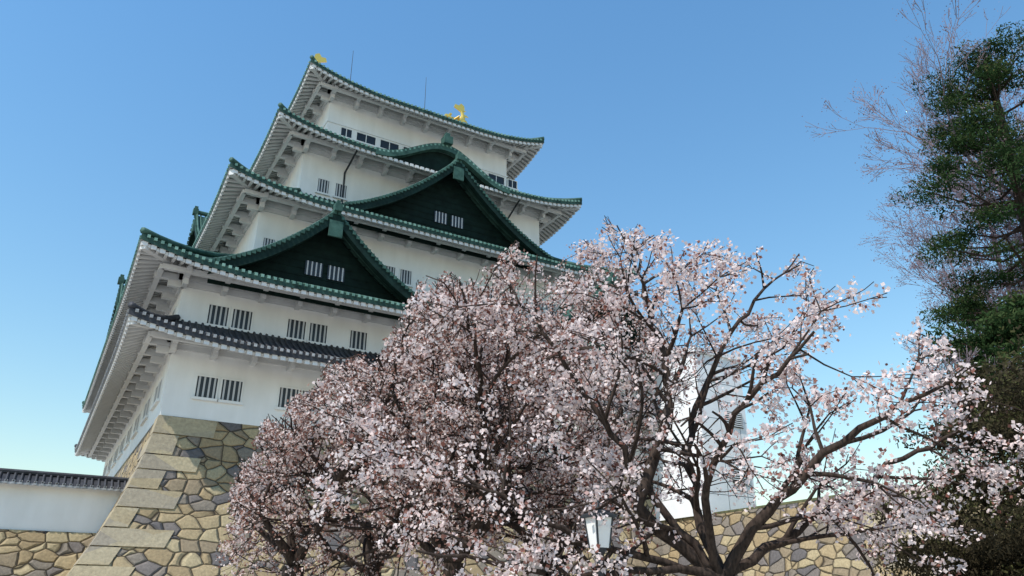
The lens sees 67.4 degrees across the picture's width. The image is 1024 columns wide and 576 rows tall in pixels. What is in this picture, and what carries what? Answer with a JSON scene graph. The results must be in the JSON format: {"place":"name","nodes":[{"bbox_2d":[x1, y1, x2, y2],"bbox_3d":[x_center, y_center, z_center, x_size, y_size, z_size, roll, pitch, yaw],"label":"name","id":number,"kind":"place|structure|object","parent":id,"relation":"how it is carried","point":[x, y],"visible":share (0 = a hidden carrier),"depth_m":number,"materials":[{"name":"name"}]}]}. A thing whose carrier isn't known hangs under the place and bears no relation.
{"place":"outdoors","nodes":[
{"label":"outdoors","id":0,"kind":"place"},
{"bbox_2d":[0,529,95,575],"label":"stone wall","id":1,"kind":"structure","parent":0,"point":[36,553],"depth_m":36.03,"materials":[{"name":"beige stone"}]},
{"bbox_2d":[0,468,128,532],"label":"plaster wall","id":2,"kind":"structure","parent":0,"point":[51,501],"depth_m":37.34,"materials":[{"name":"paint"}]},
{"bbox_2d":[196,216,204,229],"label":"gable roof","id":3,"kind":"structure","parent":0,"point":[203,219],"depth_m":59.01,"materials":[{"name":"green metal"}]},
{"bbox_2d":[187,224,196,246],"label":"gable wall","id":4,"kind":"structure","parent":3,"relation":"attached to","point":[192,238],"depth_m":59.76,"materials":[{"name":"green metal"}]},
{"bbox_2d":[200,215,225,244],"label":"gable ribs","id":5,"kind":"object","parent":3,"relation":"on","point":[201,222],"visible":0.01,"depth_m":58.87,"materials":[{"name":"green metal"}]},
{"bbox_2d":[74,309,654,449],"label":"roof tile ends","id":6,"kind":"object","parent":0,"point":[228,339],"visible":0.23,"depth_m":39.37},
{"bbox_2d":[65,415,666,575],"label":"stone wall","id":7,"kind":"structure","parent":0,"point":[196,520],"depth_m":37.07,"materials":[{"name":"beige stone"}]},
{"bbox_2d":[66,415,217,575],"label":"cornerstones","id":8,"kind":"object","parent":7,"relation":"attached to","point":[139,478],"visible":0.93,"depth_m":35.32,"materials":[{"name":"beige stone"}]},
{"bbox_2d":[75,308,661,451],"bbox_3d":[-11.454,11.857,60.629,38.800,1.190,38.800,13,-26,-28],"label":"roof edge","id":9,"kind":"object","parent":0,"point":[175,327],"visible":0.33,"depth_m":38.45,"materials":[{"name":"white paint"}]},
{"bbox_2d":[346,173,540,271],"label":"gable panel","id":10,"kind":"structure","parent":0,"point":[446,204],"depth_m":54.78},
{"bbox_2d":[223,240,694,575],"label":"cherry tree","id":11,"kind":"object","parent":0,"point":[436,444],"depth_m":16.97,"materials":[{"name":"pink plant"}]},
{"bbox_2d":[0,0,1023,505],"label":"sky","id":12,"kind":"structure","parent":0,"point":[118,118],"materials":[{"name":"blue"}]},
{"bbox_2d":[314,217,768,573],"bbox_3d":[1.077,4.221,21.851,13.858,12.787,10.351,13,-26,-28],"label":"cherry tree","id":13,"kind":"object","parent":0,"point":[581,421],"depth_m":20.89,"materials":[{"name":"pink plant"}]},
{"bbox_2d":[553,298,651,368],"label":"gable panel","id":14,"kind":"structure","parent":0,"point":[628,337],"depth_m":54.01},
{"bbox_2d":[556,289,653,352],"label":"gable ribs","id":15,"kind":"object","parent":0,"point":[596,292],"visible":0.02,"depth_m":54.65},
{"bbox_2d":[613,305,659,353],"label":"gable roof","id":16,"kind":"structure","parent":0,"point":[627,323],"depth_m":54.53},
{"bbox_2d":[544,287,667,348],"bbox_3d":[6.872,2.066,52.534,12.600,5.250,0.410,13,-26,-28],"label":"gable bargeboard","id":17,"kind":"object","parent":16,"relation":"attached to","point":[569,319],"visible":0.12,"depth_m":53.41,"materials":[{"name":"green metal"}]},
{"bbox_2d":[802,0,1023,305],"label":"bare tree branches","id":18,"kind":"object","parent":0,"point":[998,190],"visible":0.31,"depth_m":35.61,"materials":[{"name":"brown plant"}]},
{"bbox_2d":[908,345,1021,413],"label":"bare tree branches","id":19,"kind":"object","parent":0,"point":[959,357],"visible":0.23,"depth_m":23.77,"materials":[{"name":"plant"}]},
{"bbox_2d":[902,332,1019,411],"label":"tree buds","id":20,"kind":"object","parent":19,"relation":"attached to","point":[957,362],"visible":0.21,"depth_m":23.93,"materials":[{"name":"pink plant"}]},
{"bbox_2d":[915,289,1023,406],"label":"tree foliage","id":21,"kind":"object","parent":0,"point":[989,338],"visible":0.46,"depth_m":25.23,"materials":[{"name":"green plant"}]},
{"bbox_2d":[927,55,1023,320],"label":"pine trunk","id":22,"kind":"object","parent":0,"point":[1019,198],"visible":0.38,"depth_m":33.08,"materials":[{"name":"brown wood"}]},
{"bbox_2d":[889,20,1023,328],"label":"evergreen tree","id":23,"kind":"object","parent":22,"relation":"attached to","point":[966,133],"visible":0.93,"depth_m":33.24,"materials":[{"name":"green plant"}]},
{"bbox_2d":[950,393,1023,575],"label":"foliage","id":24,"kind":"object","parent":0,"point":[1011,487],"visible":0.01,"depth_m":17.64,"materials":[{"name":"green plant"}]},
{"label":"ground","id":25,"kind":"structure","parent":0,"visible":0},
{"bbox_2d":[223,272,523,575],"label":"cherry tree","id":26,"kind":"object","parent":25,"relation":"on","point":[290,556],"depth_m":18.79,"materials":[{"name":"pink plant"}]},
{"bbox_2d":[102,100,648,476],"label":"castle walls","id":27,"kind":"structure","parent":25,"relation":"on","point":[180,370],"depth_m":48.24,"materials":[{"name":"white paint"}]},
{"bbox_2d":[76,314,186,454],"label":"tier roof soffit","id":28,"kind":"structure","parent":27,"relation":"attached to","point":[111,366],"depth_m":40.27,"materials":[{"name":"white paint"}]},
{"bbox_2d":[83,239,402,407],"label":"eave rafters","id":29,"kind":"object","parent":27,"relation":"attached to","point":[125,291],"depth_m":41.20,"materials":[{"name":"white paint"}]},
{"bbox_2d":[186,251,430,297],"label":"roof tiles","id":30,"kind":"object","parent":27,"relation":"on","point":[207,257],"depth_m":41.75,"materials":[{"name":"green tile"}]},
{"bbox_2d":[206,237,407,303],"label":"gable roof","id":31,"kind":"structure","parent":30,"relation":"on","point":[374,275],"depth_m":45.36,"materials":[{"name":"green metal"}]},
{"bbox_2d":[207,212,432,308],"bbox_3d":[-10.100,-1.919,43.147,12.600,5.250,0.410,13,-26,-28],"label":"gable bargeboard","id":32,"kind":"object","parent":31,"relation":"attached to","point":[388,280],"visible":0.84,"depth_m":43.57,"materials":[{"name":"green metal"}]},
{"bbox_2d":[341,235,403,302],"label":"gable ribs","id":33,"kind":"object","parent":31,"relation":"on","point":[367,266],"visible":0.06,"depth_m":45.20,"materials":[{"name":"green metal"}]},
{"bbox_2d":[207,227,420,322],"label":"gable panel","id":34,"kind":"structure","parent":30,"relation":"on","point":[322,259],"depth_m":43.81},
{"bbox_2d":[75,316,656,461],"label":"roof eaves","id":35,"kind":"object","parent":27,"relation":"attached to","point":[145,349],"visible":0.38,"depth_m":41.82,"materials":[{"name":"white paint"}]},
{"bbox_2d":[74,302,659,446],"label":"tier roof ribs","id":36,"kind":"object","parent":27,"relation":"on","point":[169,318],"visible":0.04,"depth_m":40.74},
{"bbox_2d":[82,227,656,403],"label":"tier roof ribs","id":37,"kind":"object","parent":27,"relation":"on","point":[146,231],"visible":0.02,"depth_m":41.14,"materials":[{"name":"green metal"}]},
{"bbox_2d":[106,274,125,337],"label":"gable trim","id":38,"kind":"structure","parent":37,"relation":"on","point":[121,281],"depth_m":54.80,"materials":[{"name":"green metal"}]},
{"bbox_2d":[210,200,433,307],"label":"gable trim","id":39,"kind":"structure","parent":37,"relation":"on","point":[335,229],"depth_m":43.47,"materials":[{"name":"green metal"}]},
{"bbox_2d":[559,273,674,351],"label":"gable trim","id":40,"kind":"structure","parent":37,"relation":"on","point":[610,277],"depth_m":53.33,"materials":[{"name":"green metal"}]},
{"bbox_2d":[82,241,657,412],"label":"roof eaves","id":41,"kind":"object","parent":27,"relation":"attached to","point":[160,279],"visible":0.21,"depth_m":41.65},
{"bbox_2d":[82,233,658,408],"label":"roof tiles","id":42,"kind":"object","parent":27,"relation":"attached to","point":[219,266],"visible":0.37,"depth_m":40.42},
{"bbox_2d":[82,234,656,405],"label":"roof tile ends","id":43,"kind":"object","parent":42,"relation":"attached to","point":[262,275],"visible":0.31,"depth_m":41.18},
{"bbox_2d":[103,119,649,475],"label":"windows","id":44,"kind":"structure","parent":27,"relation":"in","point":[207,386],"depth_m":43.07,"materials":[{"name":"white paint"}]},
{"bbox_2d":[171,320,633,398],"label":"tiled roof","id":45,"kind":"structure","parent":27,"relation":"attached to","point":[252,336],"depth_m":41.15,"materials":[{"name":"tile"}]},
{"bbox_2d":[194,167,636,286],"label":"eave rafters","id":46,"kind":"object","parent":27,"relation":"attached to","point":[260,187],"depth_m":48.32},
{"bbox_2d":[195,169,633,290],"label":"roof eaves","id":47,"kind":"object","parent":46,"relation":"attached to","point":[229,222],"visible":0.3,"depth_m":50.61,"materials":[{"name":"white paint"}]},
{"bbox_2d":[289,64,542,179],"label":"roof eaves","id":48,"kind":"object","parent":27,"relation":"on","point":[325,91],"visible":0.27,"depth_m":62.07,"materials":[{"name":"paint"}]},
{"bbox_2d":[288,58,543,142],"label":"roof","id":49,"kind":"structure","parent":27,"relation":"on","point":[414,107],"depth_m":60.95,"materials":[{"name":"green metal"}]},
{"bbox_2d":[308,53,326,62],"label":"roof ornament","id":50,"kind":"object","parent":49,"relation":"on","point":[318,58],"visible":0.16,"depth_m":70.53,"materials":[{"name":"gold metal"}]},
{"bbox_2d":[287,60,541,140],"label":"top roof tile ends","id":51,"kind":"object","parent":49,"relation":"attached to","point":[340,75],"visible":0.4,"depth_m":60.87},
{"bbox_2d":[310,55,543,139],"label":"top roof ribs","id":52,"kind":"object","parent":49,"relation":"on","point":[313,58],"visible":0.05,"depth_m":64.33,"materials":[{"name":"metal"}]},
{"bbox_2d":[444,104,467,122],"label":"golden roof ornament","id":53,"kind":"object","parent":49,"relation":"on","point":[460,108],"visible":0.57,"depth_m":77.13,"materials":[{"name":"gold metal"}]},
{"bbox_2d":[252,112,580,245],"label":"roof eaves","id":54,"kind":"object","parent":27,"relation":"on","point":[277,164],"visible":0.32,"depth_m":56.88,"materials":[{"name":"white paint"}]},
{"bbox_2d":[251,107,581,203],"bbox_3d":[-11.454,-5.471,67.984,25.200,2.440,25.200,13,-26,-28],"label":"roof edge","id":55,"kind":"object","parent":27,"relation":"on","point":[327,132],"visible":0.28,"depth_m":54.23,"materials":[{"name":"white paint"}]},
{"bbox_2d":[249,108,579,201],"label":"roof tile ends","id":56,"kind":"object","parent":55,"relation":"attached to","point":[344,137],"visible":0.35,"depth_m":56.21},
{"bbox_2d":[289,62,543,178],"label":"roof soffit","id":57,"kind":"structure","parent":27,"relation":"attached to","point":[328,78],"depth_m":60.27,"materials":[{"name":"white paint"}]},
{"bbox_2d":[251,111,581,242],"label":"eave rafters","id":58,"kind":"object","parent":27,"relation":"attached to","point":[302,129],"depth_m":55.00,"materials":[{"name":"white paint"}]},
{"bbox_2d":[278,103,581,200],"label":"tier roof ribs","id":59,"kind":"object","parent":27,"relation":"on","point":[283,106],"visible":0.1,"depth_m":63.98,"materials":[{"name":"green metal"}]},
{"bbox_2d":[374,132,509,195],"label":"karahafu trim","id":60,"kind":"structure","parent":59,"relation":"attached to","point":[446,138],"depth_m":58.41,"materials":[{"name":"green metal"}]},
{"bbox_2d":[341,150,520,218],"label":"drain pipes","id":61,"kind":"object","parent":27,"relation":"attached to","point":[351,160],"visible":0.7,"depth_m":55.63,"materials":[{"name":"grey metal"}]},
{"bbox_2d":[229,157,635,271],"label":"tier roof ribs","id":62,"kind":"object","parent":27,"relation":"on","point":[232,159],"visible":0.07,"depth_m":54.17,"materials":[{"name":"green metal"}]},
{"bbox_2d":[187,206,207,243],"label":"gable trim","id":63,"kind":"structure","parent":62,"relation":"on","point":[196,212],"depth_m":59.20,"materials":[{"name":"green metal"}]},
{"bbox_2d":[193,162,636,275],"bbox_3d":[-11.454,1.386,65.073,31.000,1.340,31.000,13,-26,-28],"label":"roof edge","id":64,"kind":"object","parent":62,"relation":"attached to","point":[354,211],"visible":0.3,"depth_m":50.19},
{"bbox_2d":[192,163,634,272],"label":"roof tile ends","id":65,"kind":"object","parent":64,"relation":"attached to","point":[347,207],"visible":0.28,"depth_m":50.21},
{"bbox_2d":[344,151,552,258],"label":"gable trim","id":66,"kind":"structure","parent":62,"relation":"on","point":[458,173],"depth_m":54.69,"materials":[{"name":"green metal"}]},
{"bbox_2d":[373,152,499,193],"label":"curved gable","id":67,"kind":"structure","parent":27,"relation":"attached to","point":[436,161],"depth_m":57.87,"materials":[{"name":"green metal"}]},
{"bbox_2d":[369,172,531,254],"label":"gable roof","id":68,"kind":"structure","parent":27,"relation":"on","point":[489,217],"depth_m":56.46,"materials":[{"name":"green metal"}]},
{"bbox_2d":[345,162,552,266],"bbox_3d":[-3.914,-6.146,54.111,16.000,6.500,0.410,13,-26,-28],"label":"gable bargeboard","id":69,"kind":"object","parent":68,"relation":"attached to","point":[515,234],"visible":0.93,"depth_m":55.13,"materials":[{"name":"green metal"}]},
{"bbox_2d":[370,173,529,253],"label":"gable ribs","id":70,"kind":"object","parent":68,"relation":"on","point":[483,213],"visible":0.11,"depth_m":56.43,"materials":[{"name":"green metal"}]},
{"bbox_2d":[212,262,565,575],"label":"cherry tree","id":71,"kind":"object","parent":25,"relation":"on","point":[319,560],"depth_m":20.80,"materials":[{"name":"pink plant"}]},
{"bbox_2d":[580,500,616,575],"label":"lamp post","id":72,"kind":"object","parent":25,"relation":"on","point":[596,532],"visible":0.69,"depth_m":11.62,"materials":[{"name":"white glass"}]},
{"bbox_2d":[310,215,1023,575],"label":"cherry","id":73,"kind":"object","parent":25,"relation":"on","point":[610,454],"depth_m":13.01,"materials":[{"name":"pink plant"}]},
{"bbox_2d":[661,492,1021,575],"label":"terrace stone wall","id":74,"kind":"structure","parent":25,"relation":"on","point":[830,556],"depth_m":40.59,"materials":[{"name":"beige stone"}]},
{"bbox_2d":[659,484,1003,521],"bbox_3d":[34.933,17.489,55.546,49.030,0.130,19.030,13,-26,-28],"label":"coping","id":75,"kind":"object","parent":74,"relation":"on","point":[763,506],"depth_m":43.40,"materials":[{"name":"beige stone"}]},
{"bbox_2d":[646,347,756,520],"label":"lift tower","id":76,"kind":"structure","parent":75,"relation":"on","point":[722,501],"depth_m":49.81,"materials":[{"name":"white paint"}]},
{"bbox_2d":[862,487,947,575],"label":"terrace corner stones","id":77,"kind":"object","parent":74,"relation":"attached to","point":[872,525],"visible":0.06,"depth_m":36.50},
{"bbox_2d":[856,356,1023,575],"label":"bush","id":78,"kind":"object","parent":25,"relation":"on","point":[976,559],"visible":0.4,"depth_m":17.14,"materials":[{"name":"green plant"}]},
{"bbox_2d":[859,17,1023,410],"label":"bare tree branches","id":79,"kind":"object","parent":25,"relation":"on","point":[913,245],"visible":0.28,"depth_m":43.16,"materials":[{"name":"grey plant"}]},
{"bbox_2d":[854,20,1023,407],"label":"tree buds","id":80,"kind":"object","parent":79,"relation":"attached to","point":[920,263],"visible":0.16,"depth_m":43.36,"materials":[{"name":"plant"}]},
{"bbox_2d":[937,319,1023,575],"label":"shrub","id":81,"kind":"object","parent":25,"relation":"on","point":[1014,388],"visible":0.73,"depth_m":14.12,"materials":[{"name":"green plant"}]}
]}

